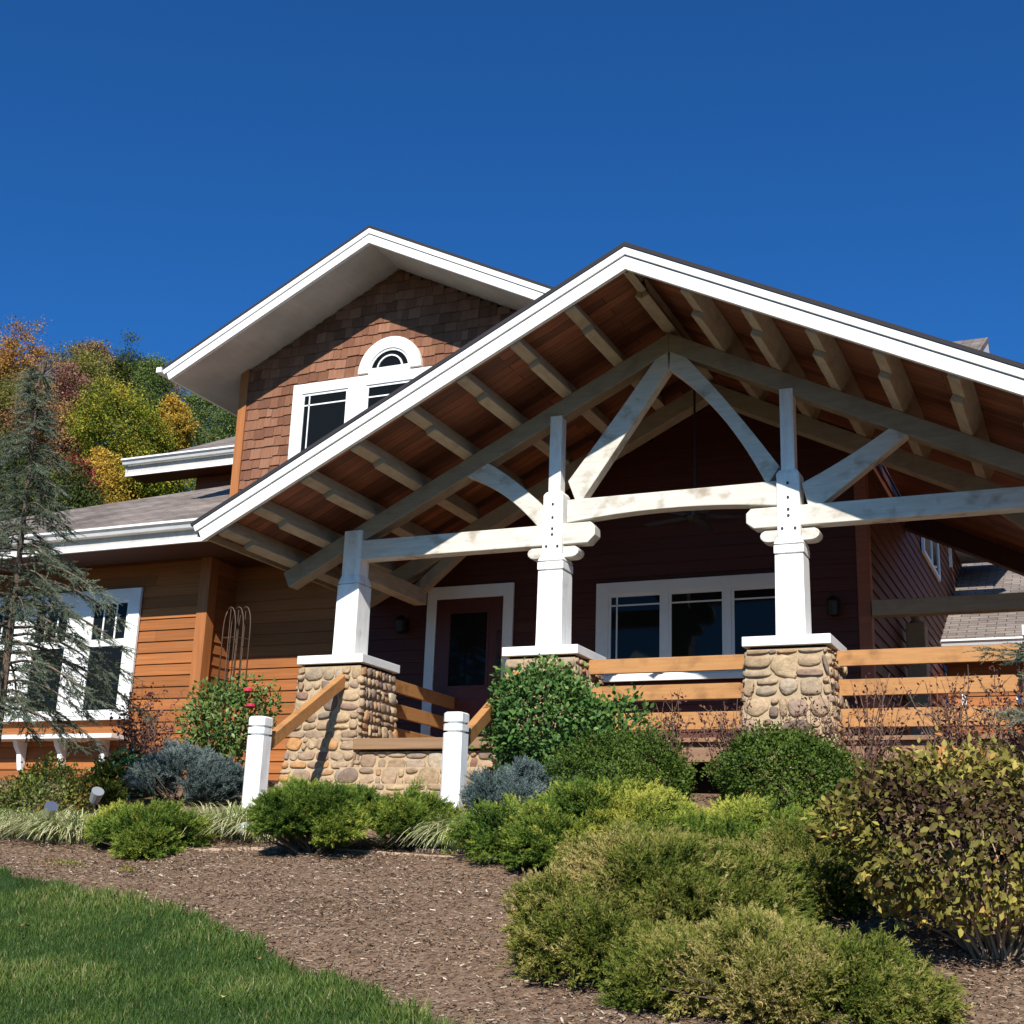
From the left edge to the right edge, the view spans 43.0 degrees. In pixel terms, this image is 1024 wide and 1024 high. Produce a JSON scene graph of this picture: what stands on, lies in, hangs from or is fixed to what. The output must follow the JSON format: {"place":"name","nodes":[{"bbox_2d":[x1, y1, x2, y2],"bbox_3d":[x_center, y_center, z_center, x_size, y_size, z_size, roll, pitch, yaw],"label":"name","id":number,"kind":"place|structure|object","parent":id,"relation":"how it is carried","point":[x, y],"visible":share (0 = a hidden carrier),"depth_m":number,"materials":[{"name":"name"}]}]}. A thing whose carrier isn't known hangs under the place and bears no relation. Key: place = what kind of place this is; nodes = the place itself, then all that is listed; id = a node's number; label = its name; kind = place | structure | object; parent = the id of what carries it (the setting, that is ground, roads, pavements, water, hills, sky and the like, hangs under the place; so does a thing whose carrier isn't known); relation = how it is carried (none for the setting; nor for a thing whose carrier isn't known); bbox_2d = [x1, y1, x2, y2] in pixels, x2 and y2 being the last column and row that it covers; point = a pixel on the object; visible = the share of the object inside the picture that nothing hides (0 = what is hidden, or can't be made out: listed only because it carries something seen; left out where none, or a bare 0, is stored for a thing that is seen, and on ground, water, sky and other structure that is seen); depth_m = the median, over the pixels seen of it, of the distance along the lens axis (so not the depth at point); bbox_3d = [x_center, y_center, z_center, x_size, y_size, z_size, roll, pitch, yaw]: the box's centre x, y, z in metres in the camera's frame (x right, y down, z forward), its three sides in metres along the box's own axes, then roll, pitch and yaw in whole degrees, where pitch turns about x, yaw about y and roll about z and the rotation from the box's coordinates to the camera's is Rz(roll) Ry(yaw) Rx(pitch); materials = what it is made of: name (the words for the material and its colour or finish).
{"place":"outdoors","nodes":[
{"label":"outdoors","id":0,"kind":"place"},
{"bbox_2d":[0,863,483,1023],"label":"lawn","id":1,"kind":"structure","parent":0,"point":[157,955],"depth_m":6.80,"materials":[{"name":"plant"}]},
{"bbox_2d":[0,777,1023,1023],"bbox_3d":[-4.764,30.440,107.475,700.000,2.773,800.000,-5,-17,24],"label":"ground","id":2,"kind":"structure","parent":0,"point":[506,1009],"depth_m":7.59,"materials":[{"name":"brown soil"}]},
{"bbox_2d":[0,805,83,837],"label":"grass clump","id":3,"kind":"object","parent":2,"relation":"on","point":[5,816],"visible":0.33,"depth_m":11.77,"materials":[{"name":"green plant"}]},
{"bbox_2d":[0,745,97,816],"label":"nandina shrub","id":4,"kind":"object","parent":2,"relation":"on","point":[16,792],"visible":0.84,"depth_m":12.84,"materials":[{"name":"green plant"}]},
{"bbox_2d":[42,801,58,842],"bbox_3d":[-4.063,2.716,11.367,0.119,0.370,0.181,15,-20,-38],"label":"garden spotlight","id":5,"kind":"object","parent":2,"relation":"on","point":[49,806],"visible":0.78,"depth_m":11.36,"materials":[{"name":"grey metal"}]},
{"bbox_2d":[0,808,103,842],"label":"grass clump","id":6,"kind":"object","parent":2,"relation":"on","point":[65,829],"visible":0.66,"depth_m":11.28,"materials":[{"name":"green plant"}]},
{"bbox_2d":[31,851,92,866],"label":"weed","id":7,"kind":"object","parent":2,"relation":"on","point":[70,862],"visible":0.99,"depth_m":10.14,"materials":[{"name":"green plant"}]},
{"bbox_2d":[0,362,158,759],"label":"spruce tree","id":8,"kind":"object","parent":2,"relation":"on","point":[39,583],"visible":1,"depth_m":13.29,"materials":[{"name":"green plant"}]},
{"bbox_2d":[62,755,129,810],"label":"juniper shrub","id":9,"kind":"object","parent":2,"relation":"on","point":[105,780],"visible":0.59,"depth_m":13.74,"materials":[{"name":"green plant"}]},
{"bbox_2d":[89,787,103,815],"bbox_3d":[-3.963,2.814,12.320,0.119,0.413,0.181,15,-20,-38],"label":"garden spotlight","id":10,"kind":"object","parent":2,"relation":"on","point":[96,794],"visible":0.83,"depth_m":12.32,"materials":[{"name":"grey metal"}]},
{"bbox_2d":[80,741,153,799],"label":"dark shrub","id":11,"kind":"object","parent":2,"relation":"on","point":[124,759],"visible":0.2,"depth_m":14.88,"materials":[{"name":"green plant"}]},
{"bbox_2d":[117,855,138,872],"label":"weed","id":12,"kind":"object","parent":2,"relation":"on","point":[122,868],"visible":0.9,"depth_m":9.62,"materials":[{"name":"green plant"}]},
{"bbox_2d":[106,681,185,768],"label":"twiggy shrub","id":13,"kind":"object","parent":2,"relation":"on","point":[130,730],"visible":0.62,"depth_m":15.82,"materials":[{"name":"red plant"}]},
{"bbox_2d":[78,796,221,860],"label":"juniper shrub","id":14,"kind":"object","parent":2,"relation":"on","point":[132,831],"visible":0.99,"depth_m":10.70,"materials":[{"name":"green plant"}]},
{"bbox_2d":[129,710,178,793],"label":"twiggy shrub","id":15,"kind":"object","parent":2,"relation":"on","point":[151,740],"visible":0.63,"depth_m":15.24,"materials":[{"name":"red plant"}]},
{"bbox_2d":[122,736,244,805],"bbox_3d":[-3.522,2.818,14.063,1.519,0.788,1.046,1,-16,2],"label":"blue juniper","id":16,"kind":"object","parent":2,"relation":"on","point":[209,778],"visible":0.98,"depth_m":13.86,"materials":[{"name":"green plant"}]},
{"bbox_2d":[174,672,289,764],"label":"rose bush","id":17,"kind":"object","parent":2,"relation":"on","point":[235,734],"visible":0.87,"depth_m":15.21,"materials":[{"name":"green plant"}]},
{"bbox_2d":[213,606,250,763],"bbox_3d":[-3.627,2.349,16.772,0.196,2.348,0.315,-15,-23,46],"label":"trellis","id":18,"kind":"object","parent":2,"relation":"on","point":[236,632],"visible":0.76,"depth_m":16.93,"materials":[{"name":"metal"}]},
{"bbox_2d":[181,799,305,839],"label":"grass clump","id":19,"kind":"object","parent":2,"relation":"on","point":[217,817],"visible":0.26,"depth_m":11.15,"materials":[{"name":"green plant"}]},
{"bbox_2d":[238,822,249,844],"bbox_3d":[-2.239,2.731,10.841,0.110,0.285,0.110,-5,-17,24],"label":"globe light","id":20,"kind":"object","parent":2,"relation":"on","point":[241,832],"visible":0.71,"depth_m":10.83,"materials":[{"name":"white glass"}]},
{"bbox_2d":[202,808,286,842],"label":"grass clump","id":21,"kind":"object","parent":2,"relation":"on","point":[255,838],"visible":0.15,"depth_m":10.88,"materials":[{"name":"green plant"}]},
{"bbox_2d":[239,795,261,812],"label":"juniper shrub","id":22,"kind":"object","parent":2,"relation":"on","point":[249,803],"visible":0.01,"depth_m":11.73,"materials":[{"name":"green plant"}]},
{"bbox_2d":[241,674,346,807],"bbox_3d":[-2.180,2.465,13.343,0.190,1.860,1.635,-5,-17,24],"label":"stair railing","id":23,"kind":"object","parent":2,"relation":"on","point":[263,739],"visible":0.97,"depth_m":12.68,"materials":[{"name":"white wood"}]},
{"bbox_2d":[240,773,388,854],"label":"juniper shrub","id":24,"kind":"object","parent":2,"relation":"on","point":[327,813],"visible":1,"depth_m":9.92,"materials":[{"name":"green plant"}]},
{"bbox_2d":[194,847,509,859],"bbox_3d":[-1.173,2.652,10.116,3.100,0.096,0.359,-5,-17,24],"label":"garden edging","id":25,"kind":"object","parent":2,"relation":"on","point":[369,851],"visible":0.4,"depth_m":10.07,"materials":[{"name":"stone"}]},
{"bbox_2d":[363,775,466,851],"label":"juniper shrub","id":26,"kind":"object","parent":2,"relation":"on","point":[396,814],"visible":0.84,"depth_m":10.15,"materials":[{"name":"green plant"}]},
{"bbox_2d":[369,808,508,849],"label":"grass clump","id":27,"kind":"object","parent":2,"relation":"on","point":[434,841],"visible":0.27,"depth_m":10.04,"materials":[{"name":"green plant"}]},
{"bbox_2d":[430,810,513,844],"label":"grass clump","id":28,"kind":"object","parent":2,"relation":"on","point":[467,843],"depth_m":9.93,"materials":[{"name":"green plant"}]},
{"bbox_2d":[440,672,520,811],"bbox_3d":[-0.240,2.311,12.483,0.194,1.820,1.641,-5,-17,22],"label":"newel post","id":29,"kind":"object","parent":2,"relation":"on","point":[459,736],"visible":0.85,"depth_m":11.77,"materials":[{"name":"white wood"}]},
{"bbox_2d":[0,225,1023,811],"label":"house","id":30,"kind":"structure","parent":2,"relation":"on","point":[474,471],"depth_m":15.25,"materials":[{"name":"brown wood"}]},
{"bbox_2d":[0,587,143,721],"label":"window","id":31,"kind":"structure","parent":30,"relation":"in","point":[131,598],"depth_m":18.54,"materials":[{"name":"white paint"}]},
{"bbox_2d":[288,336,431,458],"bbox_3d":[-1.738,-1.489,18.358,3.240,2.120,0.070,-5,-17,24],"label":"window","id":32,"kind":"structure","parent":30,"relation":"in","point":[318,408],"depth_m":18.67,"materials":[{"name":"white paint"}]},
{"bbox_2d":[395,615,408,632],"bbox_3d":[-1.464,1.484,17.233,0.180,0.249,0.220,-5,-17,24],"label":"wall lantern","id":33,"kind":"object","parent":30,"relation":"attached to","point":[402,623],"depth_m":17.17,"materials":[{"name":"brown metal"}]},
{"bbox_2d":[420,582,514,736],"bbox_3d":[-0.593,2.050,16.720,1.250,2.280,0.113,-5,-17,24],"label":"door","id":34,"kind":"structure","parent":30,"relation":"in","point":[468,627],"depth_m":16.84,"materials":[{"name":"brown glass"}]},
{"bbox_2d":[595,573,775,681],"bbox_3d":[2.213,1.394,15.619,2.660,1.245,0.085,-5,-17,24],"label":"window","id":35,"kind":"structure","parent":30,"relation":"in","point":[699,616],"depth_m":15.72,"materials":[{"name":"white glass"}]},
{"bbox_2d":[642,389,745,531],"bbox_3d":[2.086,-0.773,14.799,1.330,1.830,1.280,-5,-17,24],"label":"ceiling fan","id":36,"kind":"object","parent":30,"relation":"hanging from","point":[697,517],"visible":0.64,"depth_m":14.65,"materials":[{"name":"brown metal"}]},
{"bbox_2d":[825,595,840,615],"bbox_3d":[3.697,1.072,14.945,0.180,0.249,0.220,-5,-17,24],"label":"wall lantern","id":37,"kind":"object","parent":30,"relation":"attached to","point":[833,605],"depth_m":14.88,"materials":[{"name":"brown metal"}]},
{"bbox_2d":[906,616,932,734],"bbox_3d":[5.327,2.301,16.978,0.240,2.380,0.350,-5,-17,24],"label":"wooden post","id":38,"kind":"object","parent":30,"relation":"on","point":[916,632],"visible":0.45,"depth_m":16.94,"materials":[{"name":"brown wood"}]},
{"bbox_2d":[921,537,940,581],"bbox_3d":[6.738,0.177,20.985,0.040,1.480,2.100,-5,-17,24],"label":"window","id":39,"kind":"structure","parent":30,"relation":"in","point":[930,549],"depth_m":20.89,"materials":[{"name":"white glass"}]},
{"bbox_2d":[458,755,584,810],"bbox_3d":[0.076,2.455,11.428,1.145,0.657,1.127,8,-17,-21],"label":"blue juniper","id":40,"kind":"object","parent":2,"relation":"on","point":[520,778],"visible":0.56,"depth_m":11.15,"materials":[{"name":"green plant"}]},
{"bbox_2d":[470,652,635,784],"bbox_3d":[0.359,2.115,12.365,1.829,1.508,1.184,-5,-17,24],"label":"leafy shrub","id":41,"kind":"object","parent":2,"relation":"on","point":[507,738],"visible":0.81,"depth_m":12.16,"materials":[{"name":"green plant"}]},
{"bbox_2d":[439,772,720,871],"bbox_3d":[0.567,2.284,9.482,2.123,0.770,1.752,-5,-17,24],"label":"juniper shrub","id":42,"kind":"object","parent":2,"relation":"on","point":[538,828],"visible":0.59,"depth_m":9.15,"materials":[{"name":"green plant"}]},
{"bbox_2d":[537,719,703,803],"bbox_3d":[0.899,2.282,11.354,1.550,0.944,1.204,-1,-16,10],"label":"boxwood","id":43,"kind":"object","parent":2,"relation":"on","point":[584,757],"visible":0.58,"depth_m":11.12,"materials":[{"name":"green plant"}]},
{"bbox_2d":[586,682,668,779],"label":"leafy shrub","id":44,"kind":"object","parent":2,"relation":"on","point":[622,711],"visible":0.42,"depth_m":12.29,"materials":[{"name":"green plant"}]},
{"bbox_2d":[545,813,714,874],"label":"juniper shrub","id":45,"kind":"object","parent":2,"relation":"on","point":[557,858],"visible":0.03,"depth_m":8.23,"materials":[{"name":"green plant"}]},
{"bbox_2d":[496,817,827,989],"bbox_3d":[0.718,2.041,6.848,1.757,0.866,1.952,-5,-17,24],"label":"juniper shrub","id":46,"kind":"object","parent":2,"relation":"on","point":[585,905],"visible":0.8,"depth_m":6.47,"materials":[{"name":"green plant"}]},
{"bbox_2d":[617,688,711,784],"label":"twiggy shrub","id":47,"kind":"object","parent":2,"relation":"on","point":[670,724],"visible":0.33,"depth_m":12.05,"materials":[{"name":"red plant"}]},
{"bbox_2d":[689,684,768,785],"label":"twiggy shrub","id":48,"kind":"object","parent":2,"relation":"on","point":[721,733],"visible":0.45,"depth_m":12.05,"materials":[{"name":"red plant"}]},
{"bbox_2d":[655,792,836,842],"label":"juniper shrub","id":49,"kind":"object","parent":2,"relation":"on","point":[733,819],"visible":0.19,"depth_m":8.89,"materials":[{"name":"green plant"}]},
{"bbox_2d":[692,714,868,823],"bbox_3d":[2.154,2.112,10.364,1.374,0.974,1.258,-5,-17,24],"label":"boxwood","id":50,"kind":"object","parent":2,"relation":"on","point":[815,751],"visible":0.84,"depth_m":10.06,"materials":[{"name":"green plant"}]},
{"bbox_2d":[592,900,976,1023],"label":"juniper shrub","id":51,"kind":"object","parent":2,"relation":"on","point":[760,963],"visible":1,"depth_m":5.49,"materials":[{"name":"green plant"}]},
{"bbox_2d":[769,696,838,799],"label":"twiggy shrub","id":52,"kind":"object","parent":2,"relation":"on","point":[797,713],"visible":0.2,"depth_m":11.59,"materials":[{"name":"red plant"}]},
{"bbox_2d":[707,806,926,919],"bbox_3d":[1.745,2.099,7.774,1.573,0.708,1.353,-5,-17,24],"label":"juniper shrub","id":53,"kind":"object","parent":2,"relation":"on","point":[791,839],"visible":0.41,"depth_m":7.36,"materials":[{"name":"green plant"}]},
{"bbox_2d":[803,670,929,809],"bbox_3d":[3.049,1.976,11.237,1.106,1.196,0.586,-5,-17,24],"label":"twiggy shrub","id":54,"kind":"object","parent":2,"relation":"on","point":[869,754],"visible":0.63,"depth_m":11.21,"materials":[{"name":"red plant"}]},
{"bbox_2d":[797,725,1023,959],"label":"yellow shrub","id":55,"kind":"object","parent":2,"relation":"on","point":[979,912],"visible":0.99,"depth_m":6.33,"materials":[{"name":"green plant"}]},
{"bbox_2d":[896,669,1010,814],"bbox_3d":[3.714,1.912,10.867,0.597,1.237,0.832,8,-17,-20],"label":"twiggy shrub","id":56,"kind":"object","parent":2,"relation":"on","point":[957,728],"visible":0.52,"depth_m":10.85,"materials":[{"name":"red plant"}]},
{"bbox_2d":[962,642,1023,733],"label":"spruce tree","id":57,"kind":"object","parent":2,"relation":"on","point":[1020,656],"visible":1,"depth_m":9.50,"materials":[{"name":"green plant"}]},
{"bbox_2d":[963,666,1023,779],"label":"twiggy shrub","id":58,"kind":"object","parent":2,"relation":"on","point":[1014,740],"visible":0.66,"depth_m":10.53,"materials":[{"name":"red plant"}]},
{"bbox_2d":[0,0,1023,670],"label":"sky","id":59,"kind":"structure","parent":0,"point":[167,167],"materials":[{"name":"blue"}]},
{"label":"hill","id":60,"kind":"structure","parent":0,"visible":0},
{"bbox_2d":[0,315,54,396],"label":"autumn tree","id":61,"kind":"object","parent":60,"relation":"on","point":[8,360],"visible":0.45,"depth_m":58.87,"materials":[{"name":"orange plant"}]},
{"bbox_2d":[0,365,68,468],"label":"autumn tree","id":62,"kind":"object","parent":60,"relation":"on","point":[4,390],"visible":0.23,"depth_m":47.99,"materials":[{"name":"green plant"}]},
{"bbox_2d":[2,314,69,451],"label":"autumn tree","id":63,"kind":"object","parent":60,"relation":"on","point":[44,366],"visible":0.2,"depth_m":54.67,"materials":[{"name":"orange plant"}]},
{"bbox_2d":[0,416,82,517],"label":"autumn tree","id":64,"kind":"object","parent":60,"relation":"on","point":[3,467],"visible":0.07,"depth_m":34.78,"materials":[{"name":"brown plant"}]},
{"bbox_2d":[0,381,104,467],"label":"autumn tree","id":65,"kind":"object","parent":60,"relation":"on","point":[64,442],"visible":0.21,"depth_m":46.49,"materials":[{"name":"brown plant"}]},
{"bbox_2d":[1,449,122,517],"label":"autumn tree","id":66,"kind":"object","parent":60,"relation":"on","point":[83,497],"visible":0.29,"depth_m":33.19,"materials":[{"name":"green plant"}]},
{"bbox_2d":[10,354,117,447],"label":"autumn tree","id":67,"kind":"object","parent":60,"relation":"on","point":[64,386],"visible":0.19,"depth_m":56.31,"materials":[{"name":"plant"}]},
{"bbox_2d":[47,449,110,502],"bbox_3d":[-12.764,1.819,36.323,2.122,7.486,2.023,-12,-21,40],"label":"autumn tree","id":68,"kind":"object","parent":60,"relation":"on","point":[85,469],"visible":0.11,"depth_m":37.03,"materials":[{"name":"green plant"}]},
{"bbox_2d":[35,337,128,453],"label":"autumn tree","id":69,"kind":"object","parent":60,"relation":"on","point":[92,366],"visible":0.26,"depth_m":61.77,"materials":[{"name":"green plant"}]},
{"bbox_2d":[65,336,119,387],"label":"autumn tree","id":70,"kind":"object","parent":60,"relation":"on","point":[96,347],"visible":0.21,"depth_m":70.11,"materials":[{"name":"green plant"}]},
{"bbox_2d":[76,444,152,503],"bbox_3d":[-12.974,1.544,39.899,3.970,7.355,3.169,-5,-17,24],"label":"autumn tree","id":71,"kind":"object","parent":60,"relation":"on","point":[100,461],"visible":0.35,"depth_m":39.90,"materials":[{"name":"yellow plant"}]},
{"bbox_2d":[55,367,186,469],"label":"autumn tree","id":72,"kind":"object","parent":60,"relation":"on","point":[86,427],"visible":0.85,"depth_m":44.52,"materials":[{"name":"green plant"}]},
{"bbox_2d":[99,323,169,431],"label":"autumn tree","id":73,"kind":"object","parent":60,"relation":"on","point":[123,368],"visible":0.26,"depth_m":70.57,"materials":[{"name":"green plant"}]},
{"bbox_2d":[109,352,178,454],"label":"pine tree","id":74,"kind":"object","parent":60,"relation":"on","point":[150,380],"visible":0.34,"depth_m":66.90,"materials":[{"name":"green plant"}]},
{"bbox_2d":[97,439,196,502],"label":"autumn tree","id":75,"kind":"object","parent":60,"relation":"on","point":[148,490],"visible":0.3,"depth_m":40.24,"materials":[{"name":"green plant"}]},
{"bbox_2d":[163,360,187,401],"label":"autumn tree","id":76,"kind":"object","parent":60,"relation":"on","point":[176,391],"visible":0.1,"depth_m":73.61,"materials":[{"name":"green plant"}]},
{"bbox_2d":[151,392,201,453],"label":"autumn tree","id":77,"kind":"object","parent":60,"relation":"on","point":[178,413],"visible":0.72,"depth_m":50.59,"materials":[{"name":"yellow plant"}]},
{"bbox_2d":[171,387,227,484],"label":"tree","id":78,"kind":"object","parent":60,"relation":"on","point":[197,404],"visible":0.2,"depth_m":65.01,"materials":[{"name":"green plant"}]},
{"bbox_2d":[188,404,236,484],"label":"tree","id":79,"kind":"object","parent":60,"relation":"on","point":[230,420],"visible":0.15,"depth_m":61.24,"materials":[{"name":"green plant"}]}
]}

